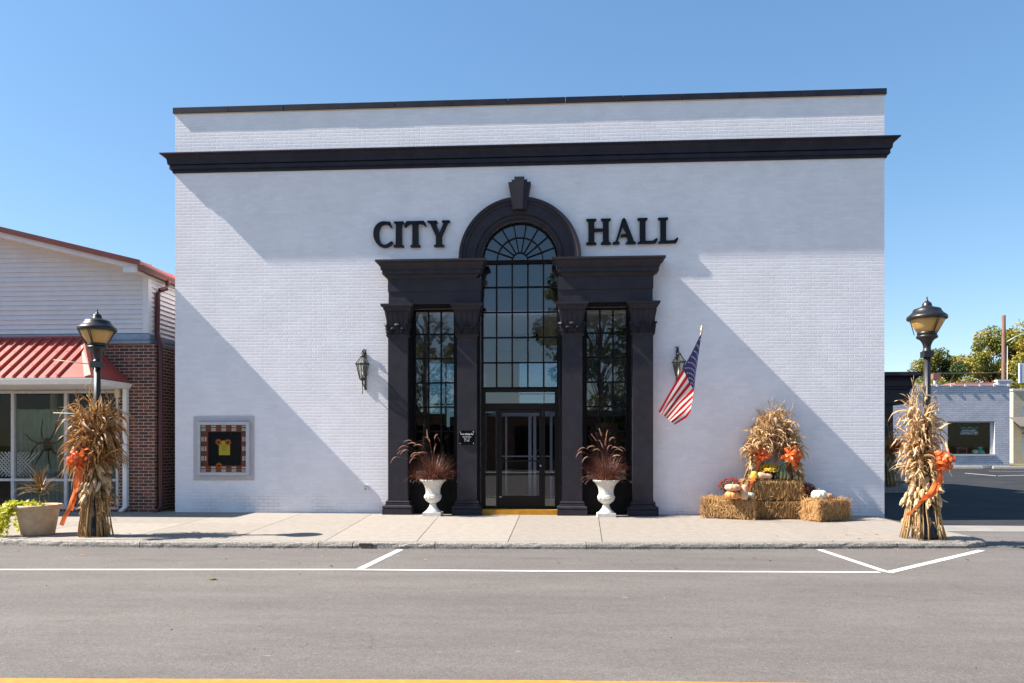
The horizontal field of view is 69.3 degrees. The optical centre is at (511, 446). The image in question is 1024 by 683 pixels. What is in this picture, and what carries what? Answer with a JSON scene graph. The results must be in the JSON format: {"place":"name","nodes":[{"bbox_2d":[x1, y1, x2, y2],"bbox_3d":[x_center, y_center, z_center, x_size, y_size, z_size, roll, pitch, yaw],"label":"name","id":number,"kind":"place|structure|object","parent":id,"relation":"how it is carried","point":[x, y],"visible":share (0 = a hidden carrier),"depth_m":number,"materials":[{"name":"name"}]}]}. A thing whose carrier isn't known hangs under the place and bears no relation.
{"place":"outdoors","nodes":[
{"label":"outdoors","id":0,"kind":"place"},
{"bbox_2d":[0,227,174,512],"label":"shop building","id":1,"kind":"structure","parent":0,"point":[54,293],"depth_m":16.11,"materials":[{"name":"white wood"}]},
{"bbox_2d":[0,451,39,476],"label":"lattice panel","id":2,"kind":"object","parent":1,"relation":"attached to","point":[8,465],"visible":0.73,"depth_m":16.55,"materials":[{"name":"white plastic"}]},
{"bbox_2d":[25,417,63,467],"bbox_3d":[-10.354,-0.095,16.435,0.914,1.135,0.144,0,0,3],"label":"toy spider","id":3,"kind":"object","parent":1,"relation":"in","point":[47,445],"visible":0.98,"depth_m":16.40,"materials":[{"name":"black plastic"}]},
{"bbox_2d":[17,409,73,503],"bbox_3d":[-10.469,0.229,16.562,1.391,2.142,0.064,0,0,3],"label":"window","id":4,"kind":"structure","parent":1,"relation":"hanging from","point":[29,422],"depth_m":16.57,"materials":[{"name":"glass"}]},
{"bbox_2d":[76,409,115,504],"bbox_3d":[-9.172,0.229,16.486,1.106,2.142,0.064,0,0,3],"label":"window","id":5,"kind":"structure","parent":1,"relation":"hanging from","point":[113,490],"depth_m":16.46,"materials":[{"name":"glass"}]},
{"bbox_2d":[1,510,972,542],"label":"sidewalk","id":6,"kind":"structure","parent":0,"point":[199,526],"depth_m":12.83,"materials":[{"name":"concrete"}]},
{"bbox_2d":[12,503,63,535],"bbox_3d":[-7.629,1.175,11.928,0.704,0.490,0.704,0,0,3],"label":"planter","id":7,"kind":"object","parent":6,"relation":"on","point":[37,520],"visible":0.94,"depth_m":11.71,"materials":[{"name":"concrete"}]},
{"bbox_2d":[0,499,46,536],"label":"trailing vine","id":8,"kind":"object","parent":7,"relation":"in","point":[6,513],"visible":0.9,"depth_m":11.69,"materials":[{"name":"green plant"}]},
{"bbox_2d":[11,461,59,502],"bbox_3d":[-7.612,0.629,11.909,0.804,0.782,0.800,0,0,3],"label":"spike plant","id":9,"kind":"object","parent":7,"relation":"on","point":[40,484],"visible":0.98,"depth_m":11.89,"materials":[{"name":"brown plant"}]},
{"bbox_2d":[53,308,116,536],"bbox_3d":[-6.768,-0.395,11.797,0.908,3.630,0.573,0,0,3],"label":"street lamp","id":10,"kind":"object","parent":6,"relation":"on","point":[97,331],"visible":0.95,"depth_m":11.70,"materials":[{"name":"black metal"}]},
{"bbox_2d":[52,385,138,536],"bbox_3d":[-6.588,0.191,11.779,1.187,2.456,1.192,0,0,-9],"label":"corn shock","id":11,"kind":"object","parent":6,"relation":"on","point":[105,442],"visible":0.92,"depth_m":11.64,"materials":[{"name":"brown plant"}]},
{"bbox_2d":[59,448,89,525],"bbox_3d":[-6.651,0.618,11.270,0.396,1.186,0.266,0,0,-33],"label":"ribbon bow","id":12,"kind":"object","parent":11,"relation":"attached to","point":[76,459],"visible":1,"depth_m":11.29,"materials":[{"name":"orange fabric"}]},
{"bbox_2d":[420,479,445,515],"bbox_3d":[-1.624,1.046,15.231,0.546,0.748,0.543,0,0,3],"label":"urn","id":13,"kind":"object","parent":6,"relation":"on","point":[432,496],"visible":0.83,"depth_m":15.09,"materials":[{"name":"white stone"}]},
{"bbox_2d":[391,433,457,482],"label":"fountain grass","id":14,"kind":"object","parent":13,"relation":"in","point":[430,473],"depth_m":15.14,"materials":[{"name":"brown plant"}]},
{"bbox_2d":[593,479,619,516],"bbox_3d":[1.910,1.046,15.024,0.546,0.748,0.543,0,0,3],"label":"urn","id":15,"kind":"object","parent":6,"relation":"on","point":[605,497],"visible":0.9,"depth_m":14.88,"materials":[{"name":"white stone"}]},
{"bbox_2d":[576,428,634,485],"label":"fountain grass","id":16,"kind":"object","parent":15,"relation":"in","point":[605,472],"depth_m":14.92,"materials":[{"name":"brown plant"}]},
{"bbox_2d":[697,492,759,519],"bbox_3d":[4.311,1.155,14.690,1.211,0.525,0.684,0,0,26],"label":"straw bale","id":17,"kind":"object","parent":6,"relation":"on","point":[719,506],"visible":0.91,"depth_m":14.49},
{"bbox_2d":[717,477,740,499],"bbox_3d":[4.438,1.018,14.975,0.578,0.796,0.579,0,0,3],"label":"flower pot","id":18,"kind":"object","parent":17,"relation":"on","point":[725,481],"visible":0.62,"depth_m":14.91,"materials":[{"name":"red plastic"}]},
{"bbox_2d":[725,491,739,498],"bbox_3d":[4.274,0.921,14.364,0.296,0.199,0.287,0,0,-11],"label":"pumpkin","id":19,"kind":"object","parent":17,"relation":"on","point":[732,494],"visible":0.98,"depth_m":14.26,"materials":[{"name":"brown food"}]},
{"bbox_2d":[725,482,741,490],"bbox_3d":[4.284,0.774,14.354,0.307,0.177,0.316,0,0,-1],"label":"pumpkin","id":20,"kind":"object","parent":19,"relation":"on","point":[733,487],"visible":1,"depth_m":14.24,"materials":[{"name":"white food"}]},
{"bbox_2d":[740,484,748,499],"bbox_3d":[4.486,0.871,14.312,0.164,0.312,0.164,0,0,3],"label":"butternut squash","id":21,"kind":"object","parent":17,"relation":"on","point":[744,495],"visible":1,"depth_m":14.26,"materials":[{"name":"brown food"}]},
{"bbox_2d":[748,492,754,498],"bbox_3d":[4.640,0.938,14.514,0.227,0.173,0.228,0,0,-22],"label":"pumpkin","id":22,"kind":"object","parent":17,"relation":"on","point":[751,494],"visible":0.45,"depth_m":14.42,"materials":[{"name":"white"}]},
{"bbox_2d":[739,399,789,480],"bbox_3d":[5.052,0.208,15.004,1.296,2.422,0.839,0,0,3],"label":"corn shock","id":23,"kind":"object","parent":6,"relation":"on","point":[760,438],"visible":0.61,"depth_m":14.91,"materials":[{"name":"beige plant"}]},
{"bbox_2d":[748,446,772,489],"bbox_3d":[4.846,0.419,14.554,0.613,0.874,0.284,0,0,-9],"label":"ribbon bow","id":24,"kind":"object","parent":23,"relation":"attached to","point":[761,454],"visible":1,"depth_m":14.55,"materials":[{"name":"orange fabric"}]},
{"bbox_2d":[752,496,800,518],"bbox_3d":[5.135,1.175,14.740,1.223,0.485,0.796,0,0,3],"label":"straw bale","id":25,"kind":"object","parent":6,"relation":"on","point":[779,509],"visible":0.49,"depth_m":14.46},
{"bbox_2d":[739,477,805,499],"bbox_3d":[5.121,0.795,14.719,1.316,0.502,0.737,0,0,2],"label":"straw bale","id":26,"kind":"object","parent":25,"relation":"on","point":[776,489],"visible":0.81,"depth_m":14.47},
{"bbox_2d":[750,470,757,479],"bbox_3d":[4.762,0.560,14.566,0.144,0.196,0.144,0,0,3],"label":"yellow squash","id":27,"kind":"object","parent":26,"relation":"on","point":[754,473],"visible":0.93,"depth_m":14.52,"materials":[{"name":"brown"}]},
{"bbox_2d":[757,472,772,478],"bbox_3d":[4.968,0.575,14.566,0.312,0.164,0.163,0,0,3],"label":"butternut squash","id":28,"kind":"object","parent":26,"relation":"on","point":[762,475],"visible":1,"depth_m":14.50,"materials":[{"name":"brown food"}]},
{"bbox_2d":[758,463,779,479],"bbox_3d":[5.088,0.492,14.666,0.436,0.336,0.440,0,0,3],"label":"flower pot","id":29,"kind":"object","parent":26,"relation":"on","point":[767,468],"visible":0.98,"depth_m":14.56,"materials":[{"name":"yellow plastic"}]},
{"bbox_2d":[775,461,788,479],"bbox_3d":[5.314,0.472,14.594,0.248,0.376,0.248,0,0,42],"label":"striped gourd","id":30,"kind":"object","parent":26,"relation":"on","point":[782,473],"visible":0.95,"depth_m":14.52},
{"bbox_2d":[758,398,809,500],"bbox_3d":[5.486,0.194,15.018,1.095,2.449,0.862,0,0,45],"label":"corn shock","id":31,"kind":"object","parent":6,"relation":"on","point":[790,437],"visible":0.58,"depth_m":14.85,"materials":[{"name":"beige plant"}]},
{"bbox_2d":[781,445,802,470],"bbox_3d":[5.525,0.228,14.581,0.264,0.500,0.383,0,0,-44],"label":"ribbon bow","id":32,"kind":"object","parent":31,"relation":"attached to","point":[793,456],"visible":1,"depth_m":14.57,"materials":[{"name":"orange fabric"}]},
{"bbox_2d":[799,482,815,515],"bbox_3d":[5.810,1.059,14.664,0.422,0.714,0.424,0,0,3],"label":"flower pot","id":33,"kind":"object","parent":6,"relation":"on","point":[808,488],"visible":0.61,"depth_m":14.56,"materials":[{"name":"purple plastic"}]},
{"bbox_2d":[797,495,854,521],"bbox_3d":[6.040,1.156,14.253,1.050,0.524,0.675,0,0,-25],"label":"straw bale","id":34,"kind":"object","parent":6,"relation":"on","point":[826,510],"visible":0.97,"depth_m":14.07},
{"bbox_2d":[811,488,827,499],"bbox_3d":[5.893,0.910,14.209,0.295,0.225,0.304,0,0,21],"label":"pumpkin","id":35,"kind":"object","parent":34,"relation":"on","point":[819,493],"visible":0.88,"depth_m":14.11,"materials":[{"name":"white food"}]},
{"bbox_2d":[826,491,832,498],"bbox_3d":[6.133,0.942,14.387,0.188,0.164,0.187,0,0,-15],"label":"pumpkin","id":36,"kind":"object","parent":34,"relation":"on","point":[831,496],"visible":0.48,"depth_m":14.31,"materials":[{"name":"brown food"}]},
{"bbox_2d":[888,377,951,540],"bbox_3d":[6.275,0.148,11.433,0.826,2.540,0.906,0,0,3],"label":"corn shock","id":37,"kind":"object","parent":6,"relation":"on","point":[917,455],"visible":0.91,"depth_m":11.34,"materials":[{"name":"beige plant"}]},
{"bbox_2d":[906,447,955,516],"bbox_3d":[6.230,0.530,11.008,0.710,1.039,0.262,0,0,3],"label":"ribbon bow","id":38,"kind":"object","parent":37,"relation":"attached to","point":[945,459],"visible":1,"depth_m":11.03,"materials":[{"name":"orange fabric"}]},
{"bbox_2d":[906,297,947,539],"bbox_3d":[6.410,-0.455,11.424,0.592,3.750,0.573,0,0,3],"label":"street lamp","id":39,"kind":"object","parent":6,"relation":"on","point":[926,320],"visible":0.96,"depth_m":11.34,"materials":[{"name":"black metal"}]},
{"bbox_2d":[0,531,1023,682],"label":"road","id":40,"kind":"structure","parent":0,"point":[803,627],"depth_m":6.66,"materials":[{"name":"grey asphalt"}]},
{"bbox_2d":[356,549,401,568],"bbox_3d":[-1.753,1.506,9.983,0.104,0.001,1.712,0,0,8],"label":"parking line","id":41,"kind":"object","parent":40,"relation":"on","point":[378,559],"visible":1,"depth_m":9.87,"materials":[{"name":"white paint"}]},
{"bbox_2d":[0,678,774,682],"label":"line","id":42,"kind":"object","parent":40,"relation":"on","point":[66,680],"visible":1,"depth_m":4.75,"materials":[{"name":"yellow paint"}]},
{"bbox_2d":[0,569,880,572],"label":"parking line","id":43,"kind":"object","parent":40,"relation":"on","point":[462,570],"visible":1,"depth_m":9.00,"materials":[{"name":"white paint"}]},
{"bbox_2d":[0,531,985,548],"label":"kerb","id":44,"kind":"structure","parent":40,"relation":"on","point":[975,542],"depth_m":10.98,"materials":[{"name":"concrete"}]},
{"bbox_2d":[359,543,372,545],"bbox_3d":[-2.162,1.454,10.959,0.200,0.043,0.027,0,0,3],"label":"drain slot","id":45,"kind":"object","parent":44,"relation":"in","point":[365,544],"visible":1,"depth_m":10.95,"materials":[{"name":"brown"}]},
{"bbox_2d":[819,550,885,570],"bbox_3d":[4.497,1.506,9.884,0.098,0.001,1.895,0,0,0],"label":"parking line","id":46,"kind":"object","parent":40,"relation":"on","point":[852,560],"visible":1,"depth_m":9.79,"materials":[{"name":"white paint"}]},
{"bbox_2d":[885,550,984,572],"bbox_3d":[5.659,1.506,9.811,3.001,0.001,0.107,0,0,-39],"label":"parking line","id":47,"kind":"object","parent":40,"relation":"on","point":[930,562],"visible":1,"depth_m":9.70,"materials":[{"name":"white paint"}]},
{"bbox_2d":[0,0,1023,383],"label":"sky","id":48,"kind":"structure","parent":0,"point":[90,90],"materials":[{"name":"blue"}]},
{"bbox_2d":[159,88,900,517],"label":"city hall","id":49,"kind":"structure","parent":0,"point":[525,332],"depth_m":15.55,"materials":[{"name":"white paint"}]},
{"bbox_2d":[193,416,253,479],"bbox_3d":[-6.212,0.037,15.927,1.330,1.375,0.085,0,0,3],"label":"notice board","id":50,"kind":"object","parent":49,"relation":"attached to","point":[223,447],"visible":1,"depth_m":15.92,"materials":[{"name":"multicoloured paint"}]},
{"bbox_2d":[355,349,369,393],"bbox_3d":[-3.132,-1.591,15.582,0.282,0.992,0.410,0,0,3],"label":"wall lantern","id":51,"kind":"object","parent":49,"relation":"attached to","point":[364,371],"depth_m":15.57,"materials":[{"name":"brown metal"}]},
{"bbox_2d":[413,309,454,480],"bbox_3d":[-1.646,-1.091,15.814,0.910,3.663,0.080,0,0,3],"label":"window frame","id":52,"kind":"structure","parent":49,"relation":"in","point":[416,310],"depth_m":15.80,"materials":[{"name":"black paint"}]},
{"bbox_2d":[459,430,474,444],"bbox_3d":[-0.937,-0.182,15.399,0.330,0.304,0.020,0,0,3],"label":"hours plaque","id":53,"kind":"object","parent":49,"relation":"attached to","point":[466,437],"visible":1,"depth_m":15.39,"materials":[{"name":"black plastic"}]},
{"bbox_2d":[481,261,558,388],"bbox_3d":[0.171,-2.565,15.707,1.650,2.700,0.080,0,0,3],"label":"tall window frame","id":54,"kind":"structure","parent":49,"relation":"in","point":[532,262],"depth_m":15.69,"materials":[{"name":"black paint"}]},
{"bbox_2d":[499,410,541,507],"bbox_3d":[0.180,0.258,15.652,0.916,2.075,0.149,0,0,3],"label":"door","id":55,"kind":"structure","parent":49,"relation":"in","point":[504,501],"depth_m":15.67,"materials":[{"name":"brown metal"}]},
{"bbox_2d":[373,217,677,247],"bbox_3d":[0.253,-4.489,15.546,6.399,0.572,0.052,0,0,3],"label":"lettering sign","id":56,"kind":"object","parent":49,"relation":"attached to","point":[591,231],"visible":1,"depth_m":15.44,"materials":[{"name":"black metal"}]},
{"bbox_2d":[585,307,627,480],"bbox_3d":[1.988,-1.091,15.600,0.910,3.663,0.080,0,0,3],"label":"window frame","id":57,"kind":"structure","parent":49,"relation":"in","point":[597,308],"depth_m":15.58,"materials":[{"name":"black paint"}]},
{"bbox_2d":[671,347,686,379],"bbox_3d":[3.416,-1.591,15.197,0.282,0.992,0.410,0,0,3],"label":"wall lantern","id":58,"kind":"object","parent":49,"relation":"attached to","point":[676,366],"depth_m":15.18,"materials":[{"name":"brown metal"}]},
{"bbox_2d":[659,325,702,424],"bbox_3d":[3.306,-1.365,14.737,0.827,1.870,1.383,0,0,3],"label":"flag","id":59,"kind":"object","parent":49,"relation":"attached to","point":[675,408],"visible":1,"depth_m":14.50,"materials":[{"name":"multicoloured fabric"}]},
{"bbox_2d":[884,414,902,486],"bbox_3d":[12.340,0.079,24.468,1.029,2.480,1.010,0,0,3],"label":"corn shock","id":60,"kind":"object","parent":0,"point":[892,457],"visible":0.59,"depth_m":24.30,"materials":[{"name":"brown plant"}]},
{"bbox_2d":[888,438,902,452],"bbox_3d":[12.469,-0.024,24.050,0.433,0.496,0.395,0,0,40],"label":"ribbon bow","id":61,"kind":"object","parent":60,"relation":"attached to","point":[895,446],"visible":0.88,"depth_m":23.99,"materials":[{"name":"brown fabric"}]},
{"bbox_2d":[884,465,1023,525],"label":"parking lot","id":62,"kind":"structure","parent":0,"point":[976,498],"depth_m":21.57,"materials":[{"name":"grey asphalt"}]},
{"bbox_2d":[884,483,944,492],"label":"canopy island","id":63,"kind":"structure","parent":62,"relation":"on","point":[897,489],"depth_m":24.20,"materials":[{"name":"concrete"}]},
{"bbox_2d":[884,372,922,485],"bbox_3d":[10.921,-0.580,27.342,5.720,3.840,5.290,0,0,3],"label":"drive through canopy","id":64,"kind":"object","parent":63,"relation":"on","point":[897,385],"visible":0.12,"depth_m":24.85,"materials":[{"name":"black metal"}]},
{"bbox_2d":[893,380,1011,467],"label":"white shop","id":65,"kind":"structure","parent":62,"relation":"on","point":[976,415],"depth_m":52.51,"materials":[{"name":"paint"}]},
{"bbox_2d":[931,374,940,384],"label":"roof vent","id":66,"kind":"object","parent":65,"relation":"on","point":[934,377],"visible":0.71,"depth_m":54.85,"materials":[{"name":"grey metal"}]},
{"bbox_2d":[957,448,966,453],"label":"display frame","id":67,"kind":"object","parent":65,"relation":"in","point":[961,450],"visible":0.93,"depth_m":53.10,"materials":[{"name":"red"}]},
{"bbox_2d":[948,421,994,455],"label":"shop window frame","id":68,"kind":"structure","parent":65,"relation":"in","point":[991,422],"depth_m":52.56,"materials":[{"name":"metal"}]},
{"bbox_2d":[972,447,984,453],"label":"window ornament","id":69,"kind":"object","parent":65,"relation":"in","point":[980,450],"depth_m":52.81,"materials":[{"name":"teal"}]},
{"bbox_2d":[953,466,982,468],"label":"wheel stop","id":70,"kind":"object","parent":62,"relation":"on","point":[970,467],"visible":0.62,"depth_m":50.99,"materials":[{"name":"concrete"}]},
{"bbox_2d":[992,466,1023,468],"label":"wheel stop","id":71,"kind":"object","parent":62,"relation":"on","point":[1007,467],"visible":1,"depth_m":50.84,"materials":[{"name":"concrete"}]},
{"bbox_2d":[1001,315,1023,379],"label":"utility pole","id":72,"kind":"object","parent":62,"relation":"on","point":[1003,367],"visible":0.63,"depth_m":57.33,"materials":[{"name":"brown"}]},
{"bbox_2d":[1018,363,1023,382],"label":"roadside sign","id":73,"kind":"object","parent":62,"relation":"on","point":[1020,372],"visible":1,"depth_m":53.94,"materials":[{"name":"white plastic"}]},
{"bbox_2d":[938,525,1023,531],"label":"driveway apron","id":74,"kind":"object","parent":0,"point":[986,528],"depth_m":13.59,"materials":[{"name":"concrete"}]},
{"label":"ground","id":75,"kind":"structure","parent":0,"visible":0},
{"bbox_2d":[915,377,950,384],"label":"tree","id":76,"kind":"object","parent":75,"relation":"on","point":[939,381],"visible":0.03,"depth_m":72.50,"materials":[{"name":"green plant"}]},
{"bbox_2d":[907,347,981,384],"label":"tree","id":77,"kind":"object","parent":75,"relation":"on","point":[952,367],"visible":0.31,"depth_m":74.47,"materials":[{"name":"green plant"}]},
{"bbox_2d":[943,374,964,382],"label":"tree","id":78,"kind":"object","parent":75,"relation":"on","point":[954,380],"depth_m":78.23,"materials":[{"name":"green plant"}]},
{"bbox_2d":[960,325,1023,385],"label":"tree","id":79,"kind":"object","parent":75,"relation":"on","point":[982,369],"visible":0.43,"depth_m":75.44,"materials":[{"name":"green plant"}]},
{"bbox_2d":[993,319,1023,388],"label":"tree","id":80,"kind":"object","parent":75,"relation":"on","point":[1017,343],"visible":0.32,"depth_m":73.71,"materials":[{"name":"green plant"}]},
{"bbox_2d":[1010,352,1023,433],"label":"tree","id":81,"kind":"object","parent":75,"relation":"on","point":[1014,366],"visible":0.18,"depth_m":71.68,"materials":[{"name":"green plant"}]},
{"bbox_2d":[1010,389,1023,462],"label":"tan building","id":82,"kind":"structure","parent":75,"relation":"on","point":[1016,425],"depth_m":67.98,"materials":[{"name":"paint"}]},
{"bbox_2d":[1022,406,1023,456],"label":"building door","id":83,"kind":"structure","parent":82,"relation":"in","point":[1022,406],"depth_m":68.05,"materials":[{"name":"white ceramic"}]}
]}

